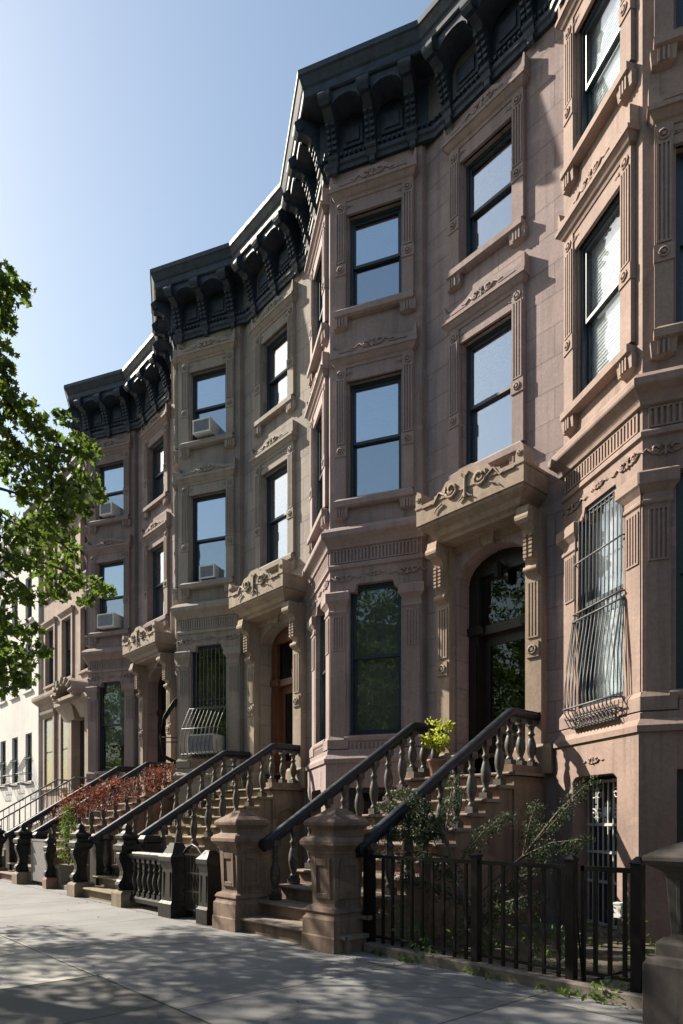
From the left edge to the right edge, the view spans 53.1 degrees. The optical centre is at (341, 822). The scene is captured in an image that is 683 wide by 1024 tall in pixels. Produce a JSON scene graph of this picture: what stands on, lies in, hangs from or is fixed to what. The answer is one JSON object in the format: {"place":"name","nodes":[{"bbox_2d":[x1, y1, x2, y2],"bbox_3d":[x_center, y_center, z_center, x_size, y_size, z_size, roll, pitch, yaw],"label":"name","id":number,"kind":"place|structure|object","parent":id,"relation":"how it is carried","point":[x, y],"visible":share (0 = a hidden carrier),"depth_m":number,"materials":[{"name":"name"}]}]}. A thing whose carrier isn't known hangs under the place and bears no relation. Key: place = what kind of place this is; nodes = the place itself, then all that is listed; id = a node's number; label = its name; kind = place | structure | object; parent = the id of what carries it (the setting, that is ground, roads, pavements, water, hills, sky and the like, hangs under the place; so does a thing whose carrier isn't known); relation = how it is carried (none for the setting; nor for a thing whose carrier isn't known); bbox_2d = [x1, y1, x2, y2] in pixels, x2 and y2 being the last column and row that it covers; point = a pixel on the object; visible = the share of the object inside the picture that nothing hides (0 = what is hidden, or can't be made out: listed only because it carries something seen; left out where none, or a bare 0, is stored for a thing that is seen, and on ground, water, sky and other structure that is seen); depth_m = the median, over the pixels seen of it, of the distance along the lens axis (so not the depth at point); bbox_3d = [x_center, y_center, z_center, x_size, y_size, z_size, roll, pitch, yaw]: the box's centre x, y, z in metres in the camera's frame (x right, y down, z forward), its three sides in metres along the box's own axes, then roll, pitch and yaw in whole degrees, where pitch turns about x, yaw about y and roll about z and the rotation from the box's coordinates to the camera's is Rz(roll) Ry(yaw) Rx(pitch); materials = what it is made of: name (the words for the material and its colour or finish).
{"place":"outdoors","nodes":[
{"label":"outdoors","id":0,"kind":"place"},
{"bbox_2d":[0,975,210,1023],"bbox_3d":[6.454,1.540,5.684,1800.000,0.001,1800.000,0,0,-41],"label":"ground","id":1,"kind":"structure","parent":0,"point":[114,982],"depth_m":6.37,"materials":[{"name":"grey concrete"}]},
{"bbox_2d":[0,0,432,539],"label":"sky","id":2,"kind":"structure","parent":0,"point":[137,137],"materials":[{"name":"blue"}]},
{"bbox_2d":[0,879,642,1023],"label":"sidewalk","id":3,"kind":"structure","parent":0,"point":[213,975],"depth_m":6.12,"materials":[{"name":"concrete"}]},
{"bbox_2d":[0,934,96,988],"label":"pavement slabs","id":4,"kind":"structure","parent":3,"relation":"attached to","point":[22,964],"depth_m":6.50,"materials":[{"name":"grey concrete"}]},
{"bbox_2d":[0,258,117,701],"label":"street tree","id":5,"kind":"object","parent":4,"relation":"on","point":[11,405],"visible":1,"depth_m":8.65,"materials":[{"name":"green plant"}]},
{"bbox_2d":[42,834,56,888],"bbox_3d":[-6.082,0.808,14.259,0.228,1.144,0.228,0,0,-41],"label":"iron post","id":6,"kind":"object","parent":3,"relation":"on","point":[49,880],"visible":1,"depth_m":14.19,"materials":[{"name":"metal"}]},
{"bbox_2d":[31,839,45,881],"bbox_3d":[-6.490,0.835,14.752,0.060,0.930,1.120,0,0,-41],"label":"metal panel","id":7,"kind":"object","parent":6,"relation":"attached to","point":[38,865],"visible":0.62,"depth_m":14.85,"materials":[{"name":"grey paint"}]},
{"bbox_2d":[0,975,209,1023],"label":"pavement patch","id":8,"kind":"object","parent":3,"relation":"attached to","point":[96,999],"visible":1,"depth_m":5.14,"materials":[{"name":"grey concrete"}]},
{"bbox_2d":[158,842,193,918],"bbox_3d":[-2.424,0.840,10.045,0.391,1.080,0.391,0,0,-41],"label":"iron post","id":9,"kind":"object","parent":3,"relation":"on","point":[171,901],"visible":0.91,"depth_m":9.91,"materials":[{"name":"paint"}]},
{"bbox_2d":[182,843,201,911],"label":"iron gate","id":10,"kind":"structure","parent":9,"relation":"attached to","point":[184,853],"depth_m":9.71,"materials":[{"name":"metal"}]},
{"bbox_2d":[196,850,221,925],"bbox_3d":[-1.783,0.880,9.317,0.289,1.000,0.289,0,0,-41],"label":"iron post","id":11,"kind":"object","parent":3,"relation":"on","point":[209,868],"visible":0.84,"depth_m":9.22,"materials":[{"name":"paint"}]},
{"bbox_2d":[7,886,583,1018],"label":"fallen leaves","id":12,"kind":"object","parent":3,"relation":"on","point":[204,936],"visible":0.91,"depth_m":6.60,"materials":[{"name":"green plant"}]},
{"bbox_2d":[88,880,629,985],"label":"yard paving","id":13,"kind":"structure","parent":0,"point":[548,925],"depth_m":8.58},
{"bbox_2d":[0,523,41,834],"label":"white house","id":14,"kind":"structure","parent":13,"relation":"on","point":[20,747],"depth_m":27.66,"materials":[{"name":"paint"}]},
{"bbox_2d":[0,741,6,786],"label":"window","id":15,"kind":"structure","parent":14,"relation":"in","point":[4,743],"depth_m":30.03,"materials":[{"name":"glass"}]},
{"bbox_2d":[0,687,6,705],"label":"window","id":16,"kind":"structure","parent":14,"relation":"in","point":[2,703],"depth_m":29.64,"materials":[{"name":"paint"}]},
{"bbox_2d":[9,661,18,700],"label":"window","id":17,"kind":"structure","parent":14,"relation":"in","point":[11,699],"depth_m":28.51,"materials":[{"name":"paint"}]},
{"bbox_2d":[10,738,18,785],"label":"window","id":18,"kind":"structure","parent":14,"relation":"in","point":[16,739],"depth_m":28.76,"materials":[{"name":"glass"}]},
{"bbox_2d":[14,590,17,626],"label":"window","id":19,"kind":"structure","parent":14,"relation":"in","point":[16,607],"depth_m":28.76,"materials":[{"name":"paint"}]},
{"bbox_2d":[22,643,32,694],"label":"window","id":20,"kind":"structure","parent":14,"relation":"in","point":[30,689],"depth_m":27.32,"materials":[{"name":"paint"}]},
{"bbox_2d":[23,578,32,624],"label":"window","id":21,"kind":"structure","parent":14,"relation":"in","point":[30,617],"depth_m":27.37,"materials":[{"name":"paint"}]},
{"bbox_2d":[24,733,32,783],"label":"window","id":22,"kind":"structure","parent":14,"relation":"in","point":[29,781],"depth_m":27.40,"materials":[{"name":"glass"}]},
{"bbox_2d":[0,777,85,866],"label":"iron stoop","id":23,"kind":"object","parent":13,"relation":"on","point":[46,820],"visible":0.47,"depth_m":21.67,"materials":[{"name":"metal"}]},
{"bbox_2d":[34,881,66,889],"bbox_3d":[-5.995,1.355,14.508,0.220,0.150,2.700,0,0,-41],"label":"curb stone","id":24,"kind":"object","parent":13,"relation":"on","point":[62,886],"visible":0.08,"depth_m":14.13,"materials":[{"name":"stone"}]},
{"bbox_2d":[23,457,87,817],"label":"row house","id":25,"kind":"structure","parent":13,"relation":"on","point":[60,702],"depth_m":24.22,"materials":[{"name":"stone"}]},
{"bbox_2d":[39,708,56,791],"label":"window","id":26,"kind":"structure","parent":25,"relation":"in","point":[49,726],"depth_m":25.51,"materials":[{"name":"glass"}]},
{"bbox_2d":[41,616,56,689],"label":"window","id":27,"kind":"structure","parent":25,"relation":"in","point":[51,622],"depth_m":25.71,"materials":[{"name":"paint"}]},
{"bbox_2d":[44,541,55,601],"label":"window","id":28,"kind":"structure","parent":25,"relation":"in","point":[45,587],"depth_m":25.75,"materials":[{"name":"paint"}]},
{"bbox_2d":[57,710,67,790],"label":"window","id":29,"kind":"structure","parent":25,"relation":"in","point":[63,727],"depth_m":24.42,"materials":[{"name":"glass"}]},
{"bbox_2d":[57,605,74,677],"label":"window","id":30,"kind":"structure","parent":25,"relation":"in","point":[68,611],"depth_m":24.42,"materials":[{"name":"paint"}]},
{"bbox_2d":[60,519,74,587],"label":"window","id":31,"kind":"structure","parent":25,"relation":"in","point":[70,524],"depth_m":24.35,"materials":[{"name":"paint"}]},
{"bbox_2d":[75,602,87,674],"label":"window","id":32,"kind":"structure","parent":25,"relation":"in","point":[85,670],"depth_m":23.16,"materials":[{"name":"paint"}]},
{"bbox_2d":[76,513,87,575],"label":"window","id":33,"kind":"structure","parent":25,"relation":"in","point":[80,522],"depth_m":23.16,"materials":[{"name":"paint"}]},
{"bbox_2d":[80,718,84,801],"bbox_3d":[-8.438,-2.070,22.751,0.070,3.100,1.200,0,0,-41],"label":"front door","id":34,"kind":"structure","parent":25,"relation":"in","point":[82,723],"depth_m":23.01,"materials":[{"name":"brown wood"}]},
{"bbox_2d":[53,864,88,883],"bbox_3d":[-5.789,1.140,14.516,0.620,0.480,0.620,0,0,-41],"label":"planter","id":35,"kind":"object","parent":13,"relation":"on","point":[62,873],"visible":0.42,"depth_m":14.22,"materials":[{"name":"concrete"}]},
{"bbox_2d":[53,803,78,864],"bbox_3d":[-5.790,0.273,14.478,0.668,1.372,0.713,0,0,-41],"label":"conifer","id":36,"kind":"object","parent":35,"relation":"on","point":[65,826],"visible":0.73,"depth_m":14.46,"materials":[{"name":"green plant"}]},
{"bbox_2d":[0,761,173,884],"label":"stoop","id":37,"kind":"object","parent":13,"relation":"on","point":[16,870],"visible":0.52,"depth_m":17.02,"materials":[{"name":"stone"}]},
{"bbox_2d":[49,762,175,864],"bbox_3d":[-5.129,-0.023,15.493,2.890,2.808,1.331,0,0,-41],"label":"red bush","id":38,"kind":"object","parent":13,"relation":"on","point":[125,789],"visible":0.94,"depth_m":15.30,"materials":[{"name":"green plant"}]},
{"bbox_2d":[64,333,177,821],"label":"brownstone house","id":39,"kind":"structure","parent":13,"relation":"on","point":[125,414],"depth_m":19.53,"materials":[{"name":"stone"}]},
{"bbox_2d":[84,543,87,646],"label":"window","id":40,"kind":"structure","parent":39,"relation":"in","point":[85,545],"depth_m":20.26,"materials":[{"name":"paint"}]},
{"bbox_2d":[84,448,87,539],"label":"window","id":41,"kind":"structure","parent":39,"relation":"in","point":[86,463],"depth_m":20.26,"materials":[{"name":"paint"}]},
{"bbox_2d":[85,533,132,644],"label":"window","id":42,"kind":"structure","parent":39,"relation":"in","point":[118,574],"depth_m":19.90,"materials":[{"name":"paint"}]},
{"bbox_2d":[95,681,123,777],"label":"window","id":43,"kind":"structure","parent":39,"relation":"in","point":[112,696],"depth_m":20.11,"materials":[{"name":"glass"}]},
{"bbox_2d":[99,501,120,517],"bbox_3d":[-6.718,-9.025,19.868,0.432,0.340,0.413,0,0,21],"label":"air conditioner","id":44,"kind":"object","parent":39,"relation":"attached to","point":[109,509],"visible":0.98,"depth_m":19.71,"materials":[{"name":"white plastic"}]},
{"bbox_2d":[97,612,123,630],"bbox_3d":[-6.707,-5.800,19.843,0.592,0.390,0.453,0,0,21],"label":"air conditioner","id":45,"kind":"object","parent":39,"relation":"attached to","point":[110,621],"visible":0.99,"depth_m":19.68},
{"bbox_2d":[88,433,132,533],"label":"window","id":46,"kind":"structure","parent":39,"relation":"in","point":[116,478],"depth_m":19.85,"materials":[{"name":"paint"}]},
{"bbox_2d":[140,511,170,630],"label":"window","id":47,"kind":"structure","parent":39,"relation":"in","point":[157,533],"depth_m":18.95,"materials":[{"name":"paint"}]},
{"bbox_2d":[140,403,170,520],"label":"window","id":48,"kind":"structure","parent":39,"relation":"in","point":[157,428],"depth_m":18.89,"materials":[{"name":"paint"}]},
{"bbox_2d":[156,675,165,791],"bbox_3d":[-4.721,-2.470,18.909,0.230,3.580,1.540,0,0,-41],"label":"front door","id":49,"kind":"structure","parent":39,"relation":"in","point":[161,711],"depth_m":19.25,"materials":[{"name":"brown wood"}]},
{"bbox_2d":[143,904,196,916],"bbox_3d":[-2.353,1.355,10.373,0.220,0.150,2.720,0,0,-41],"label":"curb stone","id":50,"kind":"object","parent":13,"relation":"on","point":[156,907],"visible":0.1,"depth_m":10.93,"materials":[{"name":"grey stone"}]},
{"bbox_2d":[67,743,304,907],"bbox_3d":[-2.743,-0.087,13.328,4.280,2.934,2.420,0,0,-41],"label":"stoop","id":51,"kind":"object","parent":13,"relation":"on","point":[275,803],"visible":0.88,"depth_m":12.99,"materials":[{"name":"stone"}]},
{"bbox_2d":[127,851,161,906],"bbox_3d":[-2.986,0.875,10.668,0.140,0.810,1.440,0,0,-41],"label":"balustrade","id":52,"kind":"object","parent":51,"relation":"attached to","point":[145,880],"visible":0.81,"depth_m":10.71,"materials":[{"name":"metal"}]},
{"bbox_2d":[150,183,311,868],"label":"brownstone house","id":53,"kind":"structure","parent":13,"relation":"on","point":[230,329],"depth_m":15.33,"materials":[{"name":"stone"}]},
{"bbox_2d":[171,472,177,605],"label":"window","id":54,"kind":"structure","parent":53,"relation":"in","point":[174,485],"depth_m":16.14,"materials":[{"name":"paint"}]},
{"bbox_2d":[171,350,177,471],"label":"window","id":55,"kind":"structure","parent":53,"relation":"in","point":[174,363],"depth_m":16.14,"materials":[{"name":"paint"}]},
{"bbox_2d":[192,416,218,438],"bbox_3d":[-3.121,-9.035,15.755,0.472,0.320,0.413,0,0,21],"label":"air conditioner","id":56,"kind":"object","parent":53,"relation":"attached to","point":[205,427],"visible":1,"depth_m":15.61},
{"bbox_2d":[187,733,224,754],"bbox_3d":[-3.101,-1.780,15.694,0.692,0.430,0.513,0,0,21],"label":"air conditioner","id":57,"kind":"object","parent":53,"relation":"attached to","point":[220,746],"visible":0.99,"depth_m":15.49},
{"bbox_2d":[175,456,237,598],"bbox_3d":[-3.053,-6.723,15.778,1.550,3.025,0.407,0,0,21],"label":"window","id":58,"kind":"structure","parent":53,"relation":"in","point":[213,515],"depth_m":15.82,"materials":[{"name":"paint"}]},
{"bbox_2d":[175,329,237,458],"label":"window","id":59,"kind":"structure","parent":53,"relation":"in","point":[213,391],"depth_m":15.78,"materials":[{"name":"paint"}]},
{"bbox_2d":[187,644,227,767],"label":"window","id":60,"kind":"structure","parent":53,"relation":"in","point":[197,762],"depth_m":15.98,"materials":[{"name":"glass"}]},
{"bbox_2d":[199,563,219,579],"bbox_3d":[-3.055,-5.760,15.816,0.412,0.310,0.253,0,0,21],"label":"air conditioner","id":61,"kind":"object","parent":53,"relation":"attached to","point":[209,571],"visible":1,"depth_m":15.71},
{"bbox_2d":[249,419,297,571],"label":"window","id":62,"kind":"structure","parent":53,"relation":"in","point":[279,448],"depth_m":14.74,"materials":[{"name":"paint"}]},
{"bbox_2d":[249,279,297,437],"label":"window","id":63,"kind":"structure","parent":53,"relation":"in","point":[280,312],"depth_m":14.71,"materials":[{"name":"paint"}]},
{"bbox_2d":[270,626,292,781],"bbox_3d":[-1.085,-2.470,14.781,0.230,3.580,1.540,0,0,-41],"label":"front door","id":64,"kind":"structure","parent":53,"relation":"in","point":[281,687],"depth_m":15.10,"materials":[{"name":"red wood"}]},
{"bbox_2d":[211,707,546,953],"bbox_3d":[0.725,-0.087,9.416,4.244,2.934,2.584,0,0,-41],"label":"stoop","id":65,"kind":"object","parent":13,"relation":"on","point":[317,905],"visible":0.78,"depth_m":8.71,"materials":[{"name":"stone"}]},
{"bbox_2d":[420,716,454,775],"bbox_3d":[1.454,-1.141,10.422,0.497,0.927,0.503,0,0,-41],"label":"potted plant","id":66,"kind":"object","parent":65,"relation":"on","point":[437,743],"visible":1,"depth_m":10.35,"materials":[{"name":"yellow plant"}]},
{"bbox_2d":[280,0,563,920],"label":"brownstone house","id":67,"kind":"structure","parent":13,"relation":"on","point":[420,184],"depth_m":11.13,"materials":[{"name":"stone"}]},
{"bbox_2d":[304,351,328,554],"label":"window","id":68,"kind":"structure","parent":67,"relation":"in","point":[317,405],"depth_m":12.72,"materials":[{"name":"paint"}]},
{"bbox_2d":[304,187,328,387],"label":"window","id":69,"kind":"structure","parent":67,"relation":"in","point":[318,249],"depth_m":12.62,"materials":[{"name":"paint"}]},
{"bbox_2d":[312,612,325,756],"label":"window","id":70,"kind":"structure","parent":67,"relation":"in","point":[318,747],"depth_m":13.13,"materials":[{"name":"paint"}]},
{"bbox_2d":[344,581,400,748],"bbox_3d":[0.595,-2.620,11.712,1.080,2.940,0.292,0,0,21],"label":"window","id":71,"kind":"structure","parent":67,"relation":"in","point":[375,614],"depth_m":11.83,"materials":[{"name":"glass"}]},
{"bbox_2d":[349,787,395,813],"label":"window","id":72,"kind":"structure","parent":67,"relation":"in","point":[352,791],"depth_m":11.78,"materials":[{"name":"glass"}]},
{"bbox_2d":[329,322,418,520],"bbox_3d":[0.575,-6.723,11.658,1.550,3.025,0.407,0,0,21],"label":"window","id":73,"kind":"structure","parent":67,"relation":"in","point":[376,437],"depth_m":11.70,"materials":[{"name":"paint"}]},
{"bbox_2d":[329,148,418,332],"bbox_3d":[0.575,-9.782,11.658,1.550,2.625,0.407,0,0,21],"label":"window","id":74,"kind":"structure","parent":67,"relation":"in","point":[376,250],"depth_m":11.68,"materials":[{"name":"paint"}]},
{"bbox_2d":[441,251,529,481],"bbox_3d":[2.255,-6.723,10.510,0.407,3.025,1.540,0,0,-41],"label":"window","id":75,"kind":"structure","parent":67,"relation":"in","point":[496,361],"depth_m":10.57,"materials":[{"name":"paint"}]},
{"bbox_2d":[441,52,529,294],"bbox_3d":[2.255,-9.782,10.510,0.407,2.625,1.540,0,0,-41],"label":"window","id":76,"kind":"structure","parent":67,"relation":"in","point":[496,179],"depth_m":10.54,"materials":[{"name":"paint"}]},
{"bbox_2d":[467,547,524,773],"bbox_3d":[2.501,-2.470,10.624,0.342,3.580,1.540,0,0,-41],"label":"front door","id":77,"kind":"structure","parent":67,"relation":"in","point":[482,638],"depth_m":10.97,"materials":[{"name":"brown wood"}]},
{"bbox_2d":[364,940,642,1009],"bbox_3d":[1.331,1.355,6.190,0.220,0.150,3.090,0,0,-41],"label":"curb stone","id":78,"kind":"object","parent":13,"relation":"on","point":[549,981],"visible":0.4,"depth_m":5.90,"materials":[{"name":"stone"}]},
{"bbox_2d":[363,847,578,979],"bbox_3d":[1.081,0.823,6.489,0.088,1.115,2.498,0,0,-41],"label":"iron fence","id":79,"kind":"object","parent":78,"relation":"on","point":[570,867],"visible":0.92,"depth_m":6.28,"materials":[{"name":"metal"}]},
{"bbox_2d":[575,856,645,992],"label":"fence gate","id":80,"kind":"structure","parent":13,"relation":"on","point":[636,870],"depth_m":5.24,"materials":[{"name":"metal"}]},
{"bbox_2d":[548,0,682,943],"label":"brownstone house","id":81,"kind":"structure","parent":13,"relation":"on","point":[615,463],"depth_m":8.05,"materials":[{"name":"stone"}]},
{"bbox_2d":[555,0,637,195],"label":"window","id":82,"kind":"structure","parent":81,"relation":"in","point":[609,73],"depth_m":8.85,"materials":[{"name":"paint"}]},
{"bbox_2d":[555,103,639,435],"bbox_3d":[3.247,-6.723,8.584,0.347,3.025,1.550,0,0,-13],"label":"window","id":83,"kind":"structure","parent":81,"relation":"in","point":[608,257],"depth_m":8.63,"materials":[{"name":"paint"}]},
{"bbox_2d":[573,486,624,724],"bbox_3d":[3.330,-2.620,8.604,0.287,2.940,1.080,0,0,-13],"label":"window","id":84,"kind":"structure","parent":81,"relation":"in","point":[615,701],"depth_m":8.81,"materials":[{"name":"paint"}]},
{"bbox_2d":[613,902,621,917],"bbox_3d":[3.154,0.995,7.735,0.091,0.170,0.130,0,0,-41],"label":"plastic box","id":85,"kind":"object","parent":81,"relation":"attached to","point":[618,911],"visible":0.5,"depth_m":7.72,"materials":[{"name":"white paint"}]},
{"bbox_2d":[646,85,682,360],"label":"window","id":86,"kind":"structure","parent":81,"relation":"in","point":[665,112],"depth_m":7.64,"materials":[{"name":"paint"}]},
{"bbox_2d":[650,0,682,72],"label":"window","id":87,"kind":"structure","parent":81,"relation":"in","point":[667,39],"depth_m":7.64,"materials":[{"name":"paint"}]},
{"bbox_2d":[669,473,682,709],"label":"window","id":88,"kind":"structure","parent":81,"relation":"in","point":[678,691],"depth_m":7.75,"materials":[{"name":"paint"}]},
{"bbox_2d":[677,769,682,842],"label":"window","id":89,"kind":"structure","parent":81,"relation":"in","point":[679,772],"depth_m":7.67,"materials":[{"name":"paint"}]},
{"bbox_2d":[643,842,682,1023],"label":"stoop","id":90,"kind":"object","parent":13,"relation":"on","point":[663,985],"visible":1,"depth_m":4.58,"materials":[{"name":"stone"}]},
{"bbox_2d":[404,925,654,979],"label":"yard soil","id":91,"kind":"structure","parent":0,"point":[602,958],"depth_m":7.31,"materials":[{"name":"brown soil"}]},
{"bbox_2d":[366,770,600,937],"bbox_3d":[1.471,0.384,7.672,1.915,2.007,2.465,0,0,-41],"label":"straggly evergreen","id":92,"kind":"object","parent":91,"relation":"on","point":[431,829],"visible":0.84,"depth_m":7.56,"materials":[{"name":"green plant"}]},
{"bbox_2d":[364,900,656,1004],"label":"yard weeds","id":93,"kind":"object","parent":91,"relation":"on","point":[542,986],"visible":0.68,"depth_m":6.85,"materials":[{"name":"green plant"}]}
]}

